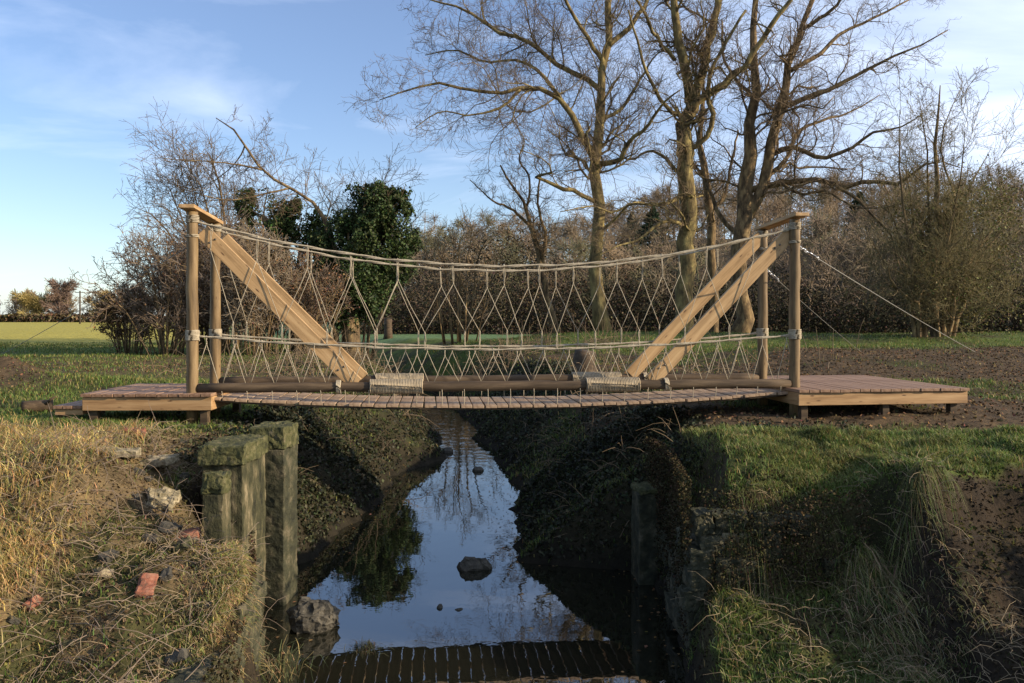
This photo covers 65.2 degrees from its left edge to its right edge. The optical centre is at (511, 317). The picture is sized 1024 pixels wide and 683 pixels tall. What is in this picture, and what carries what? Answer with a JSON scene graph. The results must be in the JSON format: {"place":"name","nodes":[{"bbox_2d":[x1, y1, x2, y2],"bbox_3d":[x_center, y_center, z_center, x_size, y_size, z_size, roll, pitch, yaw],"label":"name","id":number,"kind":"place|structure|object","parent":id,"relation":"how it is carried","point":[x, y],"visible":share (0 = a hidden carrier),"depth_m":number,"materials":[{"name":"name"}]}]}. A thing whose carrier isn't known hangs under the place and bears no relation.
{"place":"outdoors","nodes":[
{"label":"outdoors","id":0,"kind":"place"},
{"bbox_2d":[259,391,685,682],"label":"water","id":1,"kind":"structure","parent":0,"point":[391,582],"depth_m":7.71,"materials":[{"name":"blue liquid"}]},
{"bbox_2d":[258,635,327,682],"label":"grass tuft","id":2,"kind":"object","parent":1,"relation":"in","point":[283,668],"visible":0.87,"depth_m":6.21,"materials":[{"name":"green plant"}]},
{"bbox_2d":[282,598,339,634],"bbox_3d":[-1.772,2.674,7.095,0.504,0.355,0.365,4,-1,-17],"label":"rock","id":3,"kind":"object","parent":1,"relation":"in","point":[312,615],"visible":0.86,"depth_m":7.00,"materials":[{"name":"grey stone"}]},
{"bbox_2d":[337,636,392,660],"bbox_3d":[-1.194,2.734,6.646,0.434,0.093,0.523,0,0,-36],"label":"grass tuft","id":4,"kind":"object","parent":1,"relation":"on","point":[368,646],"visible":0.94,"depth_m":6.63,"materials":[{"name":"green plant"}]},
{"bbox_2d":[443,447,453,452],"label":"rock","id":5,"kind":"object","parent":1,"relation":"in","point":[448,450],"visible":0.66,"depth_m":16.34,"materials":[{"name":"grey stone"}]},
{"bbox_2d":[263,475,680,671],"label":"floating leaves","id":6,"kind":"object","parent":1,"relation":"on","point":[502,559],"visible":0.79,"depth_m":8.26,"materials":[{"name":"brown plant"}]},
{"bbox_2d":[458,557,490,571],"bbox_3d":[-0.406,2.740,8.798,0.364,0.212,0.264,6,-1,-11],"label":"rock","id":7,"kind":"object","parent":1,"relation":"in","point":[466,564],"visible":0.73,"depth_m":8.72,"materials":[{"name":"grey stone"}]},
{"bbox_2d":[472,466,483,471],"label":"rock","id":8,"kind":"object","parent":1,"relation":"in","point":[478,469],"visible":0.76,"depth_m":14.35,"materials":[{"name":"grey stone"}]},
{"bbox_2d":[0,237,1023,682],"bbox_3d":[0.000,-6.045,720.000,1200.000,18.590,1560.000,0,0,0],"label":"ground","id":9,"kind":"structure","parent":0,"point":[68,333],"depth_m":6.62,"materials":[{"name":"green plant"}]},
{"bbox_2d":[6,616,20,624],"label":"rubble stone","id":10,"kind":"object","parent":9,"relation":"on","point":[14,620],"visible":0.98,"depth_m":4.96,"materials":[{"name":"grey stone"}]},
{"bbox_2d":[8,285,55,314],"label":"distant tree","id":11,"kind":"object","parent":9,"relation":"on","point":[30,301],"visible":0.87,"depth_m":226.23,"materials":[{"name":"plant"}]},
{"bbox_2d":[23,594,44,611],"bbox_3d":[-3.083,1.835,5.136,0.102,0.068,0.130,-36,8,30],"label":"rubble stone","id":12,"kind":"object","parent":9,"relation":"on","point":[41,598],"visible":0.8,"depth_m":5.12,"materials":[{"name":"brick"}]},
{"bbox_2d":[21,396,55,412],"bbox_3d":[-6.137,1.120,10.383,0.402,0.220,0.228,0,0,-24],"label":"cut log","id":13,"kind":"object","parent":9,"relation":"on","point":[37,405],"visible":0.91,"depth_m":10.36,"materials":[{"name":"brown wood"}]},
{"bbox_2d":[39,275,82,313],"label":"distant tree","id":14,"kind":"object","parent":9,"relation":"on","point":[65,288],"visible":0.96,"depth_m":227.31,"materials":[{"name":"brown plant"}]},
{"bbox_2d":[60,640,74,648],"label":"rubble stone","id":15,"kind":"object","parent":9,"relation":"on","point":[64,644],"visible":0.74,"depth_m":4.91,"materials":[{"name":"grey stone"}]},
{"bbox_2d":[53,400,104,418],"bbox_3d":[-5.177,1.192,9.855,0.332,0.347,1.153,0,0,-2],"label":"step","id":16,"kind":"object","parent":9,"relation":"on","point":[68,409],"visible":0.38,"depth_m":9.31,"materials":[{"name":"wood"}]},
{"bbox_2d":[75,291,84,323],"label":"utility pole","id":17,"kind":"object","parent":9,"relation":"on","point":[79,292],"visible":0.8,"depth_m":149.93,"materials":[{"name":"grey wood"}]},
{"bbox_2d":[0,416,180,646],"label":"golden grass","id":18,"kind":"structure","parent":9,"relation":"on","point":[8,437],"depth_m":6.15,"materials":[{"name":"beige plant"}]},
{"bbox_2d":[84,288,120,315],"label":"distant tree","id":19,"kind":"object","parent":9,"relation":"on","point":[90,308],"visible":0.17,"depth_m":227.09,"materials":[{"name":"green plant"}]},
{"bbox_2d":[93,567,113,576],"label":"rubble stone","id":20,"kind":"object","parent":9,"relation":"on","point":[104,572],"visible":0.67,"depth_m":5.55,"materials":[{"name":"beige stone"}]},
{"bbox_2d":[98,548,118,565],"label":"rubble stone","id":21,"kind":"object","parent":9,"relation":"on","point":[106,558],"visible":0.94,"depth_m":5.69,"materials":[{"name":"grey stone"}]},
{"bbox_2d":[100,446,141,459],"bbox_3d":[-3.448,1.183,7.008,0.388,0.096,0.224,3,0,-6],"label":"stone","id":22,"kind":"object","parent":9,"relation":"on","point":[138,452],"visible":0.61,"depth_m":6.93,"materials":[{"name":"grey stone"}]},
{"bbox_2d":[83,277,165,353],"bbox_3d":[-13.305,-0.135,28.052,2.745,2.971,2.584,0,0,-44],"label":"bare shrub","id":23,"kind":"object","parent":9,"relation":"on","point":[109,324],"visible":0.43,"depth_m":27.61,"materials":[{"name":"brown plant"}]},
{"bbox_2d":[0,288,259,315],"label":"hedgerow","id":24,"kind":"object","parent":9,"relation":"on","point":[14,307],"visible":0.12,"depth_m":239.74,"materials":[{"name":"plant"}]},
{"bbox_2d":[0,427,266,682],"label":"dead grass","id":25,"kind":"structure","parent":9,"relation":"on","point":[53,668],"depth_m":5.47,"materials":[{"name":"beige plant"}]},
{"bbox_2d":[122,427,146,436],"bbox_3d":[-3.636,1.109,7.700,0.213,0.107,0.130,6,4,-17],"label":"brick","id":26,"kind":"object","parent":9,"relation":"on","point":[141,429],"visible":0.38,"depth_m":7.66,"materials":[{"name":"brown brick"}]},
{"bbox_2d":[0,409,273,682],"bbox_3d":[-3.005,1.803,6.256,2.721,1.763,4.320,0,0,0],"label":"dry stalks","id":27,"kind":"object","parent":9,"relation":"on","point":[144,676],"visible":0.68,"depth_m":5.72,"materials":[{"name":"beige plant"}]},
{"bbox_2d":[132,493,141,500],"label":"rubble stone","id":28,"kind":"object","parent":9,"relation":"on","point":[138,497],"visible":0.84,"depth_m":6.58,"materials":[{"name":"grey stone"}]},
{"bbox_2d":[134,467,145,474],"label":"rubble stone","id":29,"kind":"object","parent":9,"relation":"on","point":[136,469],"visible":0.73,"depth_m":6.89,"materials":[{"name":"grey stone"}]},
{"bbox_2d":[0,312,281,322],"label":"hedge","id":30,"kind":"object","parent":9,"relation":"on","point":[41,317],"visible":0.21,"depth_m":224.53,"materials":[{"name":"green plant"}]},
{"bbox_2d":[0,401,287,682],"bbox_3d":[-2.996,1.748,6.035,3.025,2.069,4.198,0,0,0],"label":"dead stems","id":31,"kind":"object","parent":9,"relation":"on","point":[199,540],"visible":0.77,"depth_m":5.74,"materials":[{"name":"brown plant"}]},
{"bbox_2d":[134,572,156,599],"bbox_3d":[-2.450,1.799,5.349,0.127,0.093,0.197,18,22,-19],"label":"brick","id":32,"kind":"object","parent":9,"relation":"on","point":[145,585],"visible":0.94,"depth_m":5.32,"materials":[{"name":"red brick"}]},
{"bbox_2d":[145,475,153,481],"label":"rubble stone","id":33,"kind":"object","parent":9,"relation":"on","point":[149,479],"visible":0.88,"depth_m":6.92,"materials":[{"name":"grey stone"}]},
{"bbox_2d":[143,532,158,542],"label":"rubble stone","id":34,"kind":"object","parent":9,"relation":"on","point":[150,538],"visible":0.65,"depth_m":6.13,"materials":[{"name":"grey stone"}]},
{"bbox_2d":[150,658,162,664],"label":"rubble stone","id":35,"kind":"object","parent":9,"relation":"on","point":[155,660],"visible":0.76,"depth_m":4.87,"materials":[{"name":"beige stone"}]},
{"bbox_2d":[137,454,177,467],"bbox_3d":[-3.249,1.284,7.200,0.409,0.099,0.228,-3,3,6],"label":"stone","id":36,"kind":"object","parent":9,"relation":"on","point":[166,458],"visible":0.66,"depth_m":7.11,"materials":[{"name":"grey stone"}]},
{"bbox_2d":[150,530,164,544],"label":"rubble stone","id":37,"kind":"object","parent":9,"relation":"on","point":[159,538],"visible":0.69,"depth_m":6.18,"materials":[{"name":"grey stone"}]},
{"bbox_2d":[70,207,247,355],"bbox_3d":[-11.591,-1.116,27.071,5.420,4.999,5.263,0,0,-12],"label":"bare shrub","id":38,"kind":"object","parent":9,"relation":"on","point":[171,284],"visible":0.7,"depth_m":26.38,"materials":[{"name":"brown plant"}]},
{"bbox_2d":[80,383,240,424],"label":"timber platform","id":39,"kind":"structure","parent":9,"relation":"on","point":[158,397],"depth_m":9.28,"materials":[{"name":"brown wood"}]},
{"bbox_2d":[142,487,181,511],"bbox_3d":[-2.945,1.526,6.749,0.295,0.163,0.240,12,11,-17],"label":"stone","id":40,"kind":"object","parent":9,"relation":"on","point":[165,494],"visible":0.9,"depth_m":6.68,"materials":[{"name":"beige stone"}]},
{"bbox_2d":[160,567,172,581],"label":"rubble stone","id":41,"kind":"object","parent":9,"relation":"on","point":[165,573],"visible":0.98,"depth_m":5.51,"materials":[{"name":"grey stone"}]},
{"bbox_2d":[158,521,181,534],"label":"rubble stone","id":42,"kind":"object","parent":9,"relation":"on","point":[168,524],"visible":0.85,"depth_m":6.26,"materials":[{"name":"grey stone"}]},
{"bbox_2d":[164,649,190,666],"bbox_3d":[-2.058,2.094,4.934,0.163,0.093,0.124,-28,-34,4],"label":"rubble stone","id":43,"kind":"object","parent":9,"relation":"on","point":[175,656],"visible":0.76,"depth_m":4.89,"materials":[{"name":"grey stone"}]},
{"bbox_2d":[170,536,193,552],"bbox_3d":[-2.482,1.721,6.015,0.130,0.091,0.167,-29,7,-1],"label":"rubble stone","id":44,"kind":"object","parent":9,"relation":"on","point":[183,547],"visible":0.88,"depth_m":5.95,"materials":[{"name":"grey stone"}]},
{"bbox_2d":[178,473,189,478],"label":"rubble stone","id":45,"kind":"object","parent":9,"relation":"on","point":[187,476],"visible":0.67,"depth_m":7.33,"materials":[{"name":"grey stone"}]},
{"bbox_2d":[172,527,200,541],"bbox_3d":[-2.567,1.730,6.300,0.224,0.090,0.131,-18,9,-11],"label":"brick","id":46,"kind":"object","parent":9,"relation":"on","point":[195,532],"visible":0.47,"depth_m":6.26,"materials":[{"name":"red brick"}]},
{"bbox_2d":[130,539,266,682],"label":"wall grass","id":47,"kind":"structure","parent":9,"relation":"on","point":[240,565],"depth_m":5.41,"materials":[{"name":"green plant"}]},
{"bbox_2d":[120,187,282,353],"bbox_3d":[-10.874,-1.726,28.176,5.434,6.208,5.174,0,0,0],"label":"bare shrub","id":48,"kind":"object","parent":9,"relation":"on","point":[202,343],"visible":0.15,"depth_m":27.89,"materials":[{"name":"brown plant"}]},
{"bbox_2d":[204,601,213,607],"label":"rubble stone","id":49,"kind":"object","parent":9,"relation":"on","point":[209,602],"visible":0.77,"depth_m":5.30,"materials":[{"name":"grey stone"}]},
{"bbox_2d":[113,97,318,348],"bbox_3d":[-12.406,-3.788,33.095,7.782,10.323,7.434,0,0,-43],"label":"bare tree","id":50,"kind":"object","parent":9,"relation":"on","point":[182,186],"visible":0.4,"depth_m":32.61,"materials":[{"name":"brown plant"}]},
{"bbox_2d":[202,469,231,546],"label":"stone pillar","id":51,"kind":"structure","parent":9,"relation":"on","point":[217,496],"depth_m":6.26,"materials":[{"name":"grey stone"}]},
{"bbox_2d":[169,558,267,682],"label":"ruined wall","id":52,"kind":"structure","parent":9,"relation":"on","point":[196,675],"depth_m":5.43,"materials":[{"name":"stone"}]},
{"bbox_2d":[198,434,268,613],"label":"stone pillar","id":53,"kind":"structure","parent":9,"relation":"on","point":[241,457],"depth_m":7.02,"materials":[{"name":"grey stone"}]},
{"bbox_2d":[161,104,353,351],"bbox_3d":[-8.745,-3.300,28.869,7.167,9.371,3.284,0,0,0],"label":"arching tree","id":54,"kind":"object","parent":9,"relation":"on","point":[314,204],"visible":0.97,"depth_m":28.96,"materials":[{"name":"brown plant"}]},
{"bbox_2d":[198,217,334,354],"bbox_3d":[-8.355,-1.008,26.499,4.348,4.653,4.461,0,0,0],"label":"bare shrub","id":55,"kind":"object","parent":9,"relation":"on","point":[264,311],"visible":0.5,"depth_m":26.12,"materials":[{"name":"brown plant"}]},
{"bbox_2d":[249,421,298,605],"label":"stone pillar","id":56,"kind":"structure","parent":9,"relation":"on","point":[281,514],"depth_m":7.65,"materials":[{"name":"grey stone"}]},
{"bbox_2d":[222,187,340,350],"bbox_3d":[-8.464,-1.828,29.936,5.044,6.348,2.302,0,0,0],"label":"ivy tree","id":57,"kind":"object","parent":9,"relation":"on","point":[288,226],"visible":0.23,"depth_m":29.75,"materials":[{"name":"green plant"}]},
{"bbox_2d":[267,250,359,354],"bbox_3d":[-6.739,-0.574,27.110,3.222,3.787,3.361,0,0,0],"label":"bare shrub","id":58,"kind":"object","parent":9,"relation":"on","point":[311,306],"visible":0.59,"depth_m":26.64,"materials":[{"name":"brown plant"}]},
{"bbox_2d":[246,142,437,359],"bbox_3d":[-7.656,-3.245,35.756,7.013,10.307,8.176,0,0,45],"label":"bare tree","id":59,"kind":"object","parent":9,"relation":"on","point":[336,336],"visible":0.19,"depth_m":35.86,"materials":[{"name":"brown plant"}]},
{"bbox_2d":[305,177,423,356],"bbox_3d":[-5.405,-1.835,28.994,4.218,6.546,3.052,0,0,0],"label":"ivy tree","id":60,"kind":"object","parent":9,"relation":"on","point":[379,207],"visible":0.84,"depth_m":28.70,"materials":[{"name":"green plant"}]},
{"bbox_2d":[383,318,392,338],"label":"tree stump","id":61,"kind":"object","parent":9,"relation":"on","point":[388,334],"visible":0.87,"depth_m":51.79,"materials":[{"name":"brown wood"}]},
{"bbox_2d":[414,204,510,344],"bbox_3d":[-2.510,-2.395,39.809,5.269,7.412,5.675,0,0,-28],"label":"bare tree","id":62,"kind":"object","parent":9,"relation":"on","point":[459,284],"visible":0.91,"depth_m":39.69,"materials":[{"name":"brown plant"}]},
{"bbox_2d":[249,392,680,537],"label":"bank twigs","id":63,"kind":"object","parent":9,"relation":"on","point":[549,459],"visible":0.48,"depth_m":11.50,"materials":[{"name":"brown plant"}]},
{"bbox_2d":[86,358,878,584],"bbox_3d":[-1.003,1.905,15.809,10.037,1.645,16.456,0,0,0],"label":"bramble","id":64,"kind":"object","parent":9,"relation":"on","point":[588,445],"visible":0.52,"depth_m":10.98,"materials":[{"name":"green plant"}]},
{"bbox_2d":[178,204,808,423],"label":"rope bridge","id":65,"kind":"structure","parent":9,"relation":"on","point":[279,301],"depth_m":10.06,"materials":[{"name":"brown wood"}]},
{"bbox_2d":[1,247,186,354],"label":"guy rope","id":66,"kind":"object","parent":65,"relation":"attached to","point":[103,296],"visible":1,"depth_m":11.21,"materials":[{"name":"brown fabric"}]},
{"bbox_2d":[768,270,860,351],"bbox_3d":[5.936,0.062,15.078,0.048,1.502,9.160,0,0,31],"label":"guy rope","id":67,"kind":"object","parent":65,"relation":"attached to","point":[770,273],"visible":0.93,"depth_m":12.02,"materials":[{"name":"metal"}]},
{"bbox_2d":[800,246,974,351],"bbox_3d":[7.319,-0.052,14.592,0.048,1.733,11.488,0,0,40],"label":"guy rope","id":68,"kind":"object","parent":65,"relation":"attached to","point":[809,253],"visible":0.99,"depth_m":12.03,"materials":[{"name":"metal"}]},
{"bbox_2d":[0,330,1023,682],"bbox_3d":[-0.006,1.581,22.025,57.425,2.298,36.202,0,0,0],"label":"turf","id":69,"kind":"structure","parent":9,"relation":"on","point":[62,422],"depth_m":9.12,"materials":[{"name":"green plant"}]},
{"bbox_2d":[0,344,1023,519],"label":"leaf litter","id":70,"kind":"object","parent":9,"relation":"on","point":[862,412],"visible":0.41,"depth_m":15.91,"materials":[{"name":"brown plant"}]},
{"bbox_2d":[0,425,1023,682],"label":"earth crumbs","id":71,"kind":"object","parent":9,"relation":"on","point":[808,645],"visible":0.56,"depth_m":5.75,"materials":[{"name":"soil"}]},
{"bbox_2d":[138,313,896,432],"bbox_3d":[-0.414,1.534,22.640,17.708,3.452,16.035,0,0,0],"label":"bank brush","id":72,"kind":"object","parent":9,"relation":"on","point":[507,356],"visible":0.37,"depth_m":22.02,"materials":[{"name":"plant"}]},
{"bbox_2d":[470,134,567,332],"bbox_3d":[0.091,-3.980,37.291,4.788,10.441,3.954,0,0,-45],"label":"bare tree","id":73,"kind":"object","parent":9,"relation":"on","point":[540,252],"visible":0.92,"depth_m":37.79,"materials":[{"name":"brown plant"}]},
{"bbox_2d":[337,0,710,331],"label":"bare tree","id":74,"kind":"object","parent":9,"relation":"on","point":[593,149],"visible":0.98,"depth_m":32.64,"materials":[{"name":"brown plant"}]},
{"bbox_2d":[573,349,596,371],"bbox_3d":[1.575,1.068,17.500,0.646,0.786,0.648,0,0,0],"label":"tree stump","id":75,"kind":"object","parent":9,"relation":"on","point":[579,355],"visible":0.6,"depth_m":17.31,"materials":[{"name":"wood"}]},
{"bbox_2d":[616,211,650,259],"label":"conifer","id":76,"kind":"object","parent":9,"relation":"on","point":[628,224],"visible":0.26,"depth_m":115.27,"materials":[{"name":"green plant"}]},
{"bbox_2d":[631,481,666,584],"bbox_3d":[1.451,2.354,8.449,0.335,1.215,0.436,0,0,-3],"label":"wooden post","id":77,"kind":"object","parent":9,"relation":"on","point":[644,530],"depth_m":8.25,"materials":[{"name":"grey wood"}]},
{"bbox_2d":[633,206,675,267],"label":"conifer","id":78,"kind":"object","parent":9,"relation":"on","point":[646,225],"visible":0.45,"depth_m":111.24,"materials":[{"name":"green plant"}]},
{"bbox_2d":[328,225,1023,334],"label":"undergrowth","id":79,"kind":"object","parent":9,"relation":"on","point":[856,320],"visible":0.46,"depth_m":62.79,"materials":[{"name":"brown plant"}]},
{"bbox_2d":[553,0,804,331],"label":"bare tree","id":80,"kind":"object","parent":9,"relation":"on","point":[686,197],"visible":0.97,"depth_m":33.45,"materials":[{"name":"brown plant"}]},
{"bbox_2d":[655,493,713,653],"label":"side wall","id":81,"kind":"structure","parent":9,"relation":"on","point":[692,586],"depth_m":6.34,"materials":[{"name":"concrete"}]},
{"bbox_2d":[200,435,872,682],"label":"wall moss","id":82,"kind":"object","parent":81,"relation":"on","point":[671,482],"depth_m":6.28,"materials":[{"name":"green plant"}]},
{"bbox_2d":[361,155,1023,332],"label":"woodland","id":83,"kind":"object","parent":9,"relation":"on","point":[829,247],"visible":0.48,"depth_m":78.80,"materials":[{"name":"brown plant"}]},
{"bbox_2d":[655,22,743,332],"bbox_3d":[9.602,-6.810,40.474,5.479,16.554,4.986,0,0,0],"label":"bare tree","id":84,"kind":"object","parent":9,"relation":"on","point":[710,255],"visible":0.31,"depth_m":39.87,"materials":[{"name":"brown plant"}]},
{"bbox_2d":[682,546,741,651],"bbox_3d":[1.653,2.111,6.347,0.540,1.274,0.515,0,0,0],"label":"grass tuft","id":85,"kind":"object","parent":9,"relation":"on","point":[718,584],"visible":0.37,"depth_m":6.30,"materials":[{"name":"green plant"}]},
{"bbox_2d":[722,430,758,439],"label":"grass tuft","id":86,"kind":"object","parent":9,"relation":"on","point":[737,436],"visible":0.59,"depth_m":7.59,"materials":[{"name":"green plant"}]},
{"bbox_2d":[689,506,842,619],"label":"stone wall","id":87,"kind":"structure","parent":9,"relation":"on","point":[706,527],"depth_m":6.39,"materials":[{"name":"grey stone"}]},
{"bbox_2d":[681,459,975,639],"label":"hanging grass","id":88,"kind":"structure","parent":9,"relation":"on","point":[923,476],"depth_m":6.15,"materials":[{"name":"green plant"}]},
{"bbox_2d":[691,0,975,332],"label":"bare tree","id":89,"kind":"object","parent":9,"relation":"on","point":[749,202],"visible":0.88,"depth_m":35.49,"materials":[{"name":"brown plant"}]},
{"bbox_2d":[671,444,1023,682],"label":"roots","id":90,"kind":"object","parent":9,"relation":"on","point":[788,627],"visible":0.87,"depth_m":5.59,"materials":[{"name":"plant"}]},
{"bbox_2d":[734,375,969,418],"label":"timber platform","id":91,"kind":"structure","parent":9,"relation":"on","point":[883,392],"depth_m":10.01,"materials":[{"name":"brown wood"}]},
{"bbox_2d":[687,528,1021,682],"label":"apron grass","id":92,"kind":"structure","parent":9,"relation":"on","point":[745,642],"depth_m":5.51,"materials":[{"name":"green plant"}]},
{"bbox_2d":[838,191,882,249],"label":"conifer","id":93,"kind":"object","parent":9,"relation":"on","point":[857,202],"visible":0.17,"depth_m":111.56,"materials":[{"name":"green plant"}]},
{"bbox_2d":[810,467,1018,682],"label":"ridge grass","id":94,"kind":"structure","parent":9,"relation":"on","point":[896,629],"depth_m":5.64,"materials":[{"name":"green plant"}]},
{"bbox_2d":[830,56,1023,343],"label":"multi stem tree","id":95,"kind":"object","parent":9,"relation":"on","point":[966,280],"visible":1,"depth_m":29.29,"materials":[{"name":"brown plant"}]},
{"bbox_2d":[0,0,1023,316],"label":"sky","id":96,"kind":"structure","parent":0,"point":[70,70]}
]}

